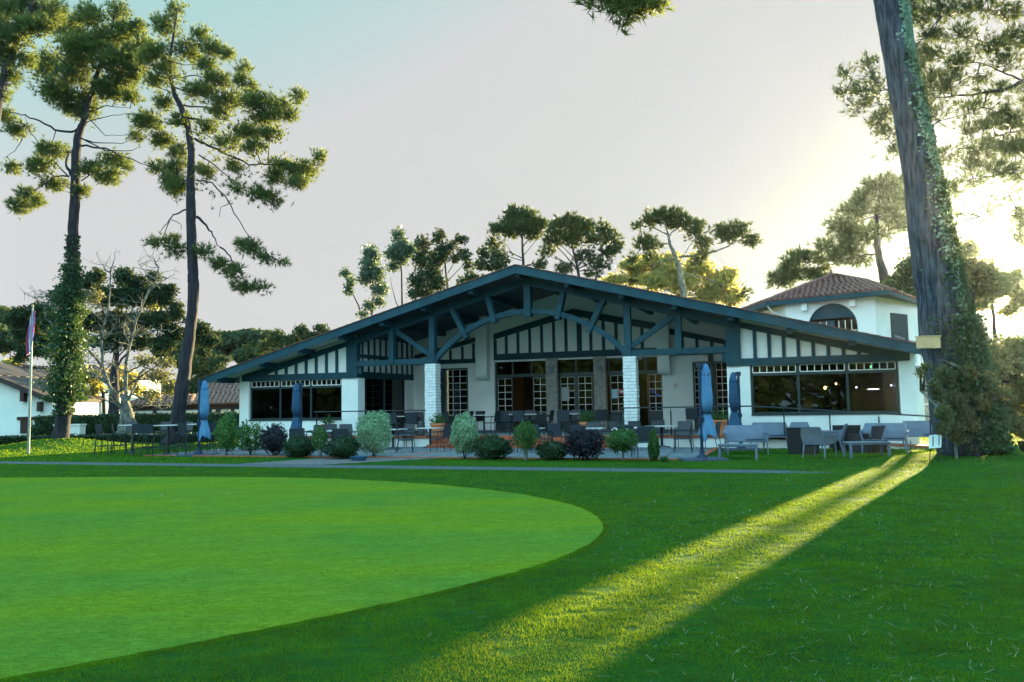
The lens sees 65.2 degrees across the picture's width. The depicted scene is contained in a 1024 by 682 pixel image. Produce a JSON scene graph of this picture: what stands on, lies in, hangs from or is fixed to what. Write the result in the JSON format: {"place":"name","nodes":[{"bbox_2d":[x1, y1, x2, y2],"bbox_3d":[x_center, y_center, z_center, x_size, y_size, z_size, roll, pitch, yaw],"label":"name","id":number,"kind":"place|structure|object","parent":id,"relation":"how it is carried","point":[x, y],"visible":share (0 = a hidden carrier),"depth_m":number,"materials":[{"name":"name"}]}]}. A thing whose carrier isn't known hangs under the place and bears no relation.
{"place":"outdoors","nodes":[
{"label":"outdoors","id":0,"kind":"place"},
{"bbox_2d":[0,363,106,435],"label":"gabled house","id":1,"kind":"structure","parent":0,"point":[14,391],"depth_m":49.90,"materials":[{"name":"white paint"}]},
{"bbox_2d":[130,383,239,413],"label":"half timbered barn","id":2,"kind":"structure","parent":0,"point":[224,396],"depth_m":51.83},
{"bbox_2d":[243,457,435,464],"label":"paver path","id":3,"kind":"structure","parent":0,"point":[324,461],"depth_m":23.56,"materials":[{"name":"grey stone"}]},
{"bbox_2d":[0,461,838,472],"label":"garden path","id":4,"kind":"structure","parent":0,"point":[465,468],"depth_m":20.45,"materials":[{"name":"concrete"}]},
{"bbox_2d":[153,447,712,457],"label":"paved patio","id":5,"kind":"structure","parent":0,"point":[642,452],"depth_m":26.09,"materials":[{"name":"grey stone"}]},
{"bbox_2d":[176,423,197,454],"bbox_3d":[-11.331,3.438,27.964,0.532,1.132,0.538,-4,-5,35],"label":"chair","id":6,"kind":"object","parent":5,"relation":"on","point":[182,428],"visible":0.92,"depth_m":27.84,"materials":[{"name":"metal"}]},
{"bbox_2d":[176,380,220,456],"bbox_3d":[-10.914,2.674,27.922,1.200,2.630,0.900,-1,-5,0],"label":"folded parasol","id":7,"kind":"object","parent":5,"relation":"on","point":[203,432],"visible":0.98,"depth_m":27.85,"materials":[{"name":"blue fabric"}]},
{"bbox_2d":[290,382,302,427],"bbox_3d":[-7.880,2.804,29.866,1.200,2.510,0.900,1,-5,-20],"label":"folded parasol","id":8,"kind":"object","parent":5,"relation":"on","point":[296,405],"visible":0.79,"depth_m":29.77,"materials":[{"name":"blue fabric"}]},
{"bbox_2d":[395,423,414,447],"bbox_3d":[-4.073,3.600,30.527,0.581,0.891,0.570,-4,-5,30],"label":"patio chair","id":9,"kind":"object","parent":5,"relation":"on","point":[408,427],"visible":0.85,"depth_m":30.70,"materials":[{"name":"grey metal"}]},
{"bbox_2d":[430,425,450,451],"bbox_3d":[-2.447,3.332,27.481,0.570,0.891,0.581,-3,-5,20],"label":"patio chair","id":10,"kind":"object","parent":5,"relation":"on","point":[446,431],"visible":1,"depth_m":27.33,"materials":[{"name":"grey metal"}]},
{"bbox_2d":[547,423,565,442],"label":"patio chair","id":11,"kind":"object","parent":5,"relation":"on","point":[555,428],"visible":0.78,"depth_m":27.23,"materials":[{"name":"grey metal"}]},
{"bbox_2d":[631,426,653,458],"bbox_3d":[3.685,2.832,22.486,0.581,0.891,0.570,0,-5,-10],"label":"patio chair","id":12,"kind":"object","parent":5,"relation":"on","point":[643,432],"visible":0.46,"depth_m":22.25,"materials":[{"name":"grey metal"}]},
{"bbox_2d":[675,421,693,448],"bbox_3d":[5.753,3.126,26.686,0.581,0.891,0.570,-3,-5,20],"label":"patio chair","id":13,"kind":"object","parent":5,"relation":"on","point":[684,424],"visible":0.8,"depth_m":26.91,"materials":[{"name":"grey metal"}]},
{"bbox_2d":[0,434,1023,681],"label":"lawn ground","id":14,"kind":"structure","parent":0,"point":[600,591],"depth_m":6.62,"materials":[{"name":"green plant"}]},
{"bbox_2d":[26,305,34,453],"bbox_3d":[-18.766,1.492,31.104,0.300,5.860,0.140,-1,-5,0],"label":"flagpole","id":15,"kind":"object","parent":14,"relation":"on","point":[29,338],"visible":0.98,"depth_m":31.15,"materials":[{"name":"metal"}]},
{"bbox_2d":[0,0,70,121],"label":"pine tree","id":16,"kind":"object","parent":14,"relation":"on","point":[34,18],"visible":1,"depth_m":31.87,"materials":[{"name":"green plant"}]},
{"bbox_2d":[53,424,86,435],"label":"white crate","id":17,"kind":"object","parent":14,"relation":"on","point":[78,429],"visible":0.43,"depth_m":43.57,"materials":[{"name":"white"}]},
{"bbox_2d":[0,282,163,413],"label":"golden tree","id":18,"kind":"object","parent":14,"relation":"on","point":[94,381],"visible":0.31,"depth_m":55.84,"materials":[{"name":"yellow plant"}]},
{"bbox_2d":[22,364,160,413],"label":"tiled house","id":19,"kind":"structure","parent":14,"relation":"on","point":[146,384],"depth_m":61.60,"materials":[{"name":"paint"}]},
{"bbox_2d":[0,0,185,438],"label":"ivy clad pine","id":20,"kind":"object","parent":14,"relation":"on","point":[104,43],"visible":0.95,"depth_m":36.58,"materials":[{"name":"green plant"}]},
{"bbox_2d":[20,247,178,434],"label":"bare tree","id":21,"kind":"object","parent":14,"relation":"on","point":[124,406],"visible":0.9,"depth_m":44.02,"materials":[{"name":"brown plant"}]},
{"bbox_2d":[94,424,114,454],"bbox_3d":[-14.975,3.616,29.416,0.538,1.132,0.532,-1,-5,0],"label":"chair","id":22,"kind":"object","parent":14,"relation":"on","point":[98,428],"visible":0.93,"depth_m":29.36,"materials":[{"name":"grey metal"}]},
{"bbox_2d":[0,431,217,445],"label":"hedge","id":23,"kind":"object","parent":14,"relation":"on","point":[6,439],"visible":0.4,"depth_m":38.73,"materials":[{"name":"green plant"}]},
{"bbox_2d":[1,265,222,415],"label":"evergreen oak","id":24,"kind":"object","parent":14,"relation":"on","point":[134,287],"visible":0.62,"depth_m":50.03,"materials":[{"name":"green plant"}]},
{"bbox_2d":[33,411,238,435],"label":"hedge","id":25,"kind":"object","parent":14,"relation":"on","point":[106,421],"visible":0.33,"depth_m":45.04,"materials":[{"name":"green plant"}]},
{"bbox_2d":[130,424,148,455],"bbox_3d":[-13.236,3.512,28.481,0.532,1.132,0.538,0,-5,-15],"label":"chair","id":26,"kind":"object","parent":14,"relation":"on","point":[137,428],"visible":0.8,"depth_m":28.29,"materials":[{"name":"metal"}]},
{"bbox_2d":[141,424,163,456],"bbox_3d":[-12.506,3.450,27.850,0.532,1.132,0.538,-3,-5,20],"label":"chair","id":27,"kind":"object","parent":14,"relation":"on","point":[148,429],"visible":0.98,"depth_m":27.67,"materials":[{"name":"fabric"}]},
{"bbox_2d":[188,352,233,404],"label":"oak tree","id":28,"kind":"object","parent":14,"relation":"on","point":[210,364],"visible":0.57,"depth_m":57.53,"materials":[{"name":"green plant"}]},
{"bbox_2d":[212,410,239,454],"bbox_3d":[-9.797,3.127,27.378,0.919,1.648,0.841,-3,-5,23],"label":"shrub","id":29,"kind":"object","parent":14,"relation":"on","point":[226,427],"visible":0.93,"depth_m":27.20,"materials":[{"name":"green plant"}]},
{"bbox_2d":[124,0,328,444],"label":"leaning pine","id":30,"kind":"object","parent":14,"relation":"on","point":[249,99],"visible":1,"depth_m":34.57,"materials":[{"name":"green plant"}]},
{"bbox_2d":[233,419,264,454],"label":"shrub","id":31,"kind":"object","parent":14,"relation":"on","point":[247,441],"visible":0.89,"depth_m":26.90,"materials":[{"name":"green plant"}]},
{"bbox_2d":[257,422,287,455],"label":"plum shrub","id":32,"kind":"object","parent":14,"relation":"on","point":[273,438],"visible":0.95,"depth_m":26.42,"materials":[{"name":"purple plant"}]},
{"bbox_2d":[252,322,330,355],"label":"oak tree","id":33,"kind":"object","parent":14,"relation":"on","point":[275,338],"visible":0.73,"depth_m":63.77,"materials":[{"name":"green plant"}]},
{"bbox_2d":[281,434,316,457],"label":"box shrub","id":34,"kind":"object","parent":14,"relation":"on","point":[301,446],"visible":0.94,"depth_m":25.64,"materials":[{"name":"green plant"}]},
{"bbox_2d":[0,477,603,679],"bbox_3d":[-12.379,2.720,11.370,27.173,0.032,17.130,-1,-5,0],"label":"putting green","id":35,"kind":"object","parent":14,"relation":"on","point":[259,522],"visible":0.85,"depth_m":8.90,"materials":[{"name":"green plant"}]},
{"bbox_2d":[310,422,329,457],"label":"shrub","id":36,"kind":"object","parent":14,"relation":"on","point":[315,440],"visible":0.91,"depth_m":25.29,"materials":[{"name":"green plant"}]},
{"bbox_2d":[321,434,360,458],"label":"box shrub","id":37,"kind":"object","parent":14,"relation":"on","point":[343,448],"visible":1,"depth_m":24.49,"materials":[{"name":"green plant"}]},
{"bbox_2d":[338,265,362,318],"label":"eucalyptus","id":38,"kind":"object","parent":14,"relation":"on","point":[346,273],"visible":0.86,"depth_m":62.36,"materials":[{"name":"green plant"}]},
{"bbox_2d":[354,241,390,318],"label":"eucalyptus","id":39,"kind":"object","parent":14,"relation":"on","point":[370,271],"visible":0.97,"depth_m":61.19,"materials":[{"name":"green plant"}]},
{"bbox_2d":[355,409,393,456],"bbox_3d":[-4.351,2.918,25.134,1.229,1.525,1.120,-3,-5,19],"label":"variegated shrub","id":40,"kind":"object","parent":14,"relation":"on","point":[375,428],"visible":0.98,"depth_m":24.91,"materials":[{"name":"green plant"}]},
{"bbox_2d":[383,225,416,305],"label":"eucalyptus","id":41,"kind":"object","parent":14,"relation":"on","point":[399,251],"visible":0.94,"depth_m":60.44,"materials":[{"name":"green plant"}]},
{"bbox_2d":[144,447,717,459],"bbox_3d":[-2.977,3.811,27.453,19.120,0.054,5.600,-3,-5,20],"label":"brick edging","id":42,"kind":"object","parent":14,"relation":"on","point":[710,451],"visible":0.48,"depth_m":24.69,"materials":[{"name":"grey brick"}]},
{"bbox_2d":[406,227,473,300],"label":"oak tree","id":43,"kind":"object","parent":14,"relation":"on","point":[433,278],"visible":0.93,"depth_m":58.40,"materials":[{"name":"green plant"}]},
{"bbox_2d":[448,411,480,458],"bbox_3d":[-1.436,2.797,23.827,0.903,1.458,0.838,-2,-5,18],"label":"variegated shrub","id":44,"kind":"object","parent":14,"relation":"on","point":[465,431],"visible":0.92,"depth_m":23.69,"materials":[{"name":"green plant"}]},
{"bbox_2d":[456,244,513,284],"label":"bare topped oak","id":45,"kind":"object","parent":14,"relation":"on","point":[482,263],"visible":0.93,"depth_m":56.41,"materials":[{"name":"green plant"}]},
{"bbox_2d":[470,433,516,459],"bbox_3d":[-0.618,3.087,23.442,1.369,0.801,1.318,2,-5,-32],"label":"box shrub","id":46,"kind":"object","parent":14,"relation":"on","point":[491,446],"visible":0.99,"depth_m":23.12,"materials":[{"name":"green plant"}]},
{"bbox_2d":[0,304,1022,415],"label":"distant woods","id":47,"kind":"object","parent":14,"relation":"on","point":[239,345],"visible":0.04,"depth_m":97.32,"materials":[{"name":"green plant"}]},
{"bbox_2d":[483,202,552,269],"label":"pine tree","id":48,"kind":"object","parent":14,"relation":"on","point":[529,224],"visible":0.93,"depth_m":60.57,"materials":[{"name":"green plant"}]},
{"bbox_2d":[511,419,539,459],"bbox_3d":[0.414,2.809,22.680,0.741,1.188,0.847,1,-5,-19],"label":"shrub","id":49,"kind":"object","parent":14,"relation":"on","point":[528,436],"visible":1,"depth_m":22.62,"materials":[{"name":"green plant"}]},
{"bbox_2d":[534,439,569,459],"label":"box shrub","id":50,"kind":"object","parent":14,"relation":"on","point":[551,450],"visible":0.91,"depth_m":22.41,"materials":[{"name":"green plant"}]},
{"bbox_2d":[198,264,920,443],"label":"clubhouse","id":51,"kind":"structure","parent":14,"relation":"on","point":[515,337],"depth_m":33.11,"materials":[{"name":"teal paint"}]},
{"bbox_2d":[248,378,341,420],"bbox_3d":[-9.206,2.512,33.959,4.650,1.719,0.220,-3,-5,20],"label":"window","id":52,"kind":"structure","parent":51,"relation":"in","point":[270,400],"depth_m":34.08,"materials":[{"name":"black glass"}]},
{"bbox_2d":[365,378,404,431],"bbox_3d":[-5.608,2.851,35.105,0.080,2.340,3.700,-3,-5,20],"label":"side window","id":53,"kind":"structure","parent":51,"relation":"in","point":[383,394],"depth_m":35.38,"materials":[{"name":"black glass"}]},
{"bbox_2d":[444,368,467,417],"bbox_3d":[-2.545,2.406,36.887,1.200,2.300,0.080,-3,-5,20],"label":"window","id":54,"kind":"structure","parent":51,"relation":"in","point":[455,379],"depth_m":36.90,"materials":[{"name":"white"}]},
{"bbox_2d":[497,378,513,412],"bbox_3d":[-0.302,2.468,36.136,0.750,1.610,0.080,-3,-5,20],"label":"glazed door","id":55,"kind":"structure","parent":51,"relation":"in","point":[505,401],"depth_m":36.13,"materials":[{"name":"white"}]},
{"bbox_2d":[533,377,546,412],"bbox_3d":[1.276,2.396,35.562,0.710,1.610,0.080,-3,-5,20],"label":"glazed door","id":56,"kind":"structure","parent":51,"relation":"in","point":[539,383],"depth_m":35.57,"materials":[{"name":"white"}]},
{"bbox_2d":[560,376,575,412],"bbox_3d":[2.458,2.341,35.133,0.710,1.610,0.080,-3,-5,20],"label":"glazed door","id":57,"kind":"structure","parent":51,"relation":"in","point":[565,381],"depth_m":35.11,"materials":[{"name":"white"}]},
{"bbox_2d":[577,375,593,411],"bbox_3d":[3.200,2.307,34.864,0.690,1.610,0.080,-3,-5,20],"label":"glazed door","id":58,"kind":"structure","parent":51,"relation":"in","point":[585,398],"depth_m":34.86,"materials":[{"name":"white"}]},
{"bbox_2d":[609,374,624,411],"bbox_3d":[4.563,2.244,34.369,0.710,1.610,0.080,-3,-5,20],"label":"glazed door","id":59,"kind":"structure","parent":51,"relation":"in","point":[616,381],"depth_m":34.38,"materials":[{"name":"white"}]},
{"bbox_2d":[648,373,662,411],"bbox_3d":[6.074,2.175,33.820,0.610,1.610,0.080,-3,-5,20],"label":"glazed door","id":60,"kind":"structure","parent":51,"relation":"in","point":[654,379],"depth_m":33.82,"materials":[{"name":"white"}]},
{"bbox_2d":[693,362,713,419],"bbox_3d":[7.919,2.054,33.078,0.800,2.380,0.080,-3,-5,20],"label":"garden door","id":61,"kind":"structure","parent":51,"relation":"in","point":[695,371],"depth_m":33.15,"materials":[{"name":"white"}]},
{"bbox_2d":[714,361,728,418],"bbox_3d":[8.736,2.017,32.781,0.780,2.380,0.080,-3,-5,20],"label":"garden door","id":62,"kind":"structure","parent":51,"relation":"in","point":[721,391],"depth_m":32.83,"materials":[{"name":"white"}]},
{"bbox_2d":[750,361,900,415],"bbox_3d":[10.428,1.609,26.832,4.650,1.719,0.220,-3,-5,20],"label":"window","id":63,"kind":"structure","parent":51,"relation":"in","point":[854,386],"depth_m":26.85,"materials":[{"name":"black glass"}]},
{"bbox_2d":[534,209,626,279],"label":"pine tree","id":64,"kind":"object","parent":14,"relation":"on","point":[575,230],"visible":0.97,"depth_m":59.62,"materials":[{"name":"green plant"}]},
{"bbox_2d":[562,428,605,460],"bbox_3d":[2.025,2.882,22.307,1.198,0.936,1.286,3,-6,-40],"label":"plum shrub","id":65,"kind":"object","parent":14,"relation":"on","point":[582,443],"visible":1,"depth_m":22.00,"materials":[{"name":"purple plant"}]},
{"bbox_2d":[307,429,928,448],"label":"raised terrace","id":66,"kind":"structure","parent":14,"relation":"on","point":[668,440],"depth_m":28.07,"materials":[{"name":"red brick"}]},
{"bbox_2d":[314,410,425,435],"bbox_3d":[-5.682,3.253,31.687,5.000,1.004,0.048,-3,-5,20],"label":"railing","id":67,"kind":"object","parent":66,"relation":"on","point":[377,411],"visible":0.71,"depth_m":31.56,"materials":[{"name":"grey metal"}]},
{"bbox_2d":[429,411,445,435],"bbox_3d":[-2.898,3.188,31.008,0.691,0.932,0.669,-5,-6,42],"label":"terracotta planter","id":68,"kind":"object","parent":66,"relation":"on","point":[437,422],"visible":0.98,"depth_m":30.87,"materials":[{"name":"orange ceramic"}]},
{"bbox_2d":[557,410,573,431],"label":"patio chair","id":69,"kind":"object","parent":66,"relation":"on","point":[563,415],"visible":0.88,"depth_m":31.00,"materials":[{"name":"grey metal"}]},
{"bbox_2d":[592,409,607,429],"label":"patio chair","id":70,"kind":"object","parent":66,"relation":"on","point":[601,415],"visible":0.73,"depth_m":30.99,"materials":[{"name":"grey metal"}]},
{"bbox_2d":[685,408,702,420],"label":"patio chair","id":71,"kind":"object","parent":66,"relation":"on","point":[692,413],"visible":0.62,"depth_m":30.18,"materials":[{"name":"grey metal"}]},
{"bbox_2d":[711,409,728,434],"bbox_3d":[7.083,2.754,27.421,0.707,0.886,0.746,-3,-5,20],"label":"terracotta planter","id":72,"kind":"object","parent":66,"relation":"on","point":[721,419],"visible":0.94,"depth_m":27.17,"materials":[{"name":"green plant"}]},
{"bbox_2d":[620,405,931,434],"bbox_3d":[8.536,2.799,26.511,10.032,1.344,0.048,-3,-5,20],"label":"railing","id":73,"kind":"object","parent":66,"relation":"on","point":[622,408],"visible":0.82,"depth_m":26.34,"materials":[{"name":"grey metal"}]},
{"bbox_2d":[605,422,639,460],"bbox_3d":[2.993,2.745,21.740,0.991,1.079,0.940,1,-5,-24],"label":"flowering shrub","id":74,"kind":"object","parent":14,"relation":"on","point":[622,441],"visible":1,"depth_m":21.58,"materials":[{"name":"green plant"}]},
{"bbox_2d":[647,428,659,460],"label":"conical shrub","id":75,"kind":"object","parent":14,"relation":"on","point":[653,449],"visible":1,"depth_m":21.45,"materials":[{"name":"green plant"}]},
{"bbox_2d":[599,249,748,306],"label":"golden tree","id":76,"kind":"object","parent":14,"relation":"on","point":[663,276],"visible":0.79,"depth_m":72.09,"materials":[{"name":"green plant"}]},
{"bbox_2d":[620,203,763,302],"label":"umbrella pine","id":77,"kind":"object","parent":14,"relation":"on","point":[672,217],"visible":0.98,"depth_m":57.39,"materials":[{"name":"green plant"}]},
{"bbox_2d":[677,363,728,461],"bbox_3d":[5.127,1.908,21.739,1.200,2.630,0.900,-1,-5,0],"label":"folded parasol","id":78,"kind":"object","parent":14,"relation":"on","point":[705,420],"visible":1,"depth_m":21.66,"materials":[{"name":"blue fabric"}]},
{"bbox_2d":[718,443,757,459],"bbox_3d":[6.179,3.018,21.862,1.040,0.400,0.600,-2,-5,18],"label":"coffee table","id":79,"kind":"object","parent":14,"relation":"on","point":[755,445],"visible":0.88,"depth_m":21.69,"materials":[{"name":"grey plastic"}]},
{"bbox_2d":[722,372,763,450],"bbox_3d":[7.332,2.246,25.766,1.200,2.510,0.900,-1,-5,0],"label":"folded parasol","id":80,"kind":"object","parent":14,"relation":"on","point":[735,401],"visible":0.88,"depth_m":25.70,"materials":[{"name":"blue fabric"}]},
{"bbox_2d":[723,425,769,454],"bbox_3d":[6.952,2.938,23.811,1.260,0.842,0.808,-2,-5,8],"label":"lounge bench","id":81,"kind":"object","parent":14,"relation":"on","point":[744,433],"visible":0.96,"depth_m":24.08,"materials":[{"name":"fabric"}]},
{"bbox_2d":[750,422,787,448],"bbox_3d":[8.462,3.110,26.328,1.260,0.842,0.808,-3,-5,20],"label":"lounge bench","id":82,"kind":"object","parent":14,"relation":"on","point":[775,429],"visible":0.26,"depth_m":26.55,"materials":[{"name":"grey plastic"}]},
{"bbox_2d":[570,0,1022,455],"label":"great pine","id":83,"kind":"object","parent":14,"relation":"on","point":[946,308],"visible":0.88,"depth_m":19.32,"materials":[{"name":"brown plant"}]},
{"bbox_2d":[915,335,940,348],"bbox_3d":[9.869,0.032,19.043,0.490,0.292,0.410,0,-5,-12],"label":"timber box","id":84,"kind":"object","parent":83,"relation":"attached to","point":[928,342],"visible":1,"depth_m":18.88,"materials":[{"name":"beige wood"}]},
{"bbox_2d":[786,427,819,454],"bbox_3d":[8.525,2.910,23.434,0.800,0.780,0.860,-3,-5,28],"label":"rattan armchair","id":85,"kind":"object","parent":14,"relation":"on","point":[794,442],"visible":0.61,"depth_m":23.18,"materials":[{"name":"grey wicker"}]},
{"bbox_2d":[800,427,837,458],"bbox_3d":[8.277,2.733,21.616,0.808,0.842,0.730,3,-6,-42],"label":"lounge armchair","id":86,"kind":"object","parent":14,"relation":"on","point":[813,436],"visible":1,"depth_m":21.43,"materials":[{"name":"grey plastic"}]},
{"bbox_2d":[742,269,924,420],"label":"tower house","id":87,"kind":"structure","parent":14,"relation":"on","point":[860,304],"depth_m":36.18,"materials":[{"name":"white paint"}]},
{"bbox_2d":[809,303,857,330],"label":"arched window","id":88,"kind":"structure","parent":87,"relation":"in","point":[833,310],"depth_m":35.89,"materials":[{"name":"teal paint"}]},
{"bbox_2d":[890,313,908,340],"bbox_3d":[17.433,-0.061,35.916,1.512,2.350,0.040,3,-6,-38],"label":"shuttered window","id":89,"kind":"structure","parent":87,"relation":"in","point":[899,322],"depth_m":35.94,"materials":[{"name":"grey"}]},
{"bbox_2d":[819,424,847,452],"bbox_3d":[9.617,2.903,23.959,0.808,0.842,0.730,-4,-5,30],"label":"lounge armchair","id":90,"kind":"object","parent":14,"relation":"on","point":[840,435],"visible":0.52,"depth_m":23.68,"materials":[{"name":"grey plastic"}]},
{"bbox_2d":[763,169,906,291],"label":"parasol pine","id":91,"kind":"object","parent":14,"relation":"on","point":[890,200],"visible":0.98,"depth_m":52.38,"materials":[{"name":"green plant"}]},
{"bbox_2d":[832,425,860,450],"bbox_3d":[10.329,2.979,24.721,0.800,0.780,0.860,-3,-5,20],"label":"rattan armchair","id":92,"kind":"object","parent":14,"relation":"on","point":[853,428],"visible":0.3,"depth_m":24.38,"materials":[{"name":"grey"}]},
{"bbox_2d":[842,441,890,457],"bbox_3d":[9.268,2.837,20.927,1.040,0.400,0.600,-1,-5,4],"label":"coffee table","id":93,"kind":"object","parent":14,"relation":"on","point":[851,443],"visible":0.88,"depth_m":20.68,"materials":[{"name":"grey plastic"}]},
{"bbox_2d":[847,426,887,452],"bbox_3d":[10.470,2.873,23.481,0.800,0.780,0.860,2,-5,-35],"label":"rattan armchair","id":94,"kind":"object","parent":14,"relation":"on","point":[876,432],"visible":0.55,"depth_m":23.16,"materials":[{"name":"grey wicker"}]},
{"bbox_2d":[859,423,908,452],"bbox_3d":[10.687,2.788,22.952,1.260,0.842,0.808,-3,-5,28],"label":"lounge bench","id":95,"kind":"object","parent":14,"relation":"on","point":[895,431],"visible":0.84,"depth_m":23.09,"materials":[{"name":"grey plastic"}]},
{"bbox_2d":[880,247,915,296],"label":"tree","id":96,"kind":"object","parent":14,"relation":"on","point":[900,278],"visible":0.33,"depth_m":48.02,"materials":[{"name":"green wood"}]},
{"bbox_2d":[902,421,931,447],"bbox_3d":[12.843,2.920,24.951,1.260,0.842,0.808,-3,-5,20],"label":"lounge bench","id":97,"kind":"object","parent":14,"relation":"on","point":[918,428],"visible":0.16,"depth_m":25.27,"materials":[{"name":"grey plastic"}]},
{"bbox_2d":[830,0,1023,248],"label":"spreading pine","id":98,"kind":"object","parent":14,"relation":"on","point":[1005,113],"visible":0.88,"depth_m":29.68,"materials":[{"name":"green plant"}]},
{"bbox_2d":[929,435,941,462],"bbox_3d":[9.704,2.524,18.317,0.420,0.768,0.243,-1,-5,0],"label":"tilted notice board","id":99,"kind":"object","parent":14,"relation":"on","point":[934,441],"visible":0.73,"depth_m":18.30,"materials":[{"name":"white"}]},
{"bbox_2d":[913,359,1013,458],"bbox_3d":[10.148,1.629,18.403,3.060,2.467,1.098,1,-5,-22],"label":"flowering shrub","id":100,"kind":"object","parent":14,"relation":"on","point":[948,406],"visible":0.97,"depth_m":18.56,"materials":[{"name":"green plant"}]},
{"bbox_2d":[959,237,1013,313],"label":"round tree","id":101,"kind":"object","parent":14,"relation":"on","point":[986,279],"visible":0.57,"depth_m":40.08,"materials":[{"name":"green plant"}]},
{"bbox_2d":[968,266,1023,341],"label":"golden tree","id":102,"kind":"object","parent":14,"relation":"on","point":[1016,300],"visible":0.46,"depth_m":44.14,"materials":[{"name":"green plant"}]},
{"bbox_2d":[986,331,1023,440],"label":"hedge shrub","id":103,"kind":"object","parent":14,"relation":"on","point":[1009,350],"visible":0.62,"depth_m":26.78,"materials":[{"name":"green plant"}]},
{"bbox_2d":[0,0,1023,378],"label":"sky","id":104,"kind":"structure","parent":0,"point":[446,115],"materials":[{"name":"white"}]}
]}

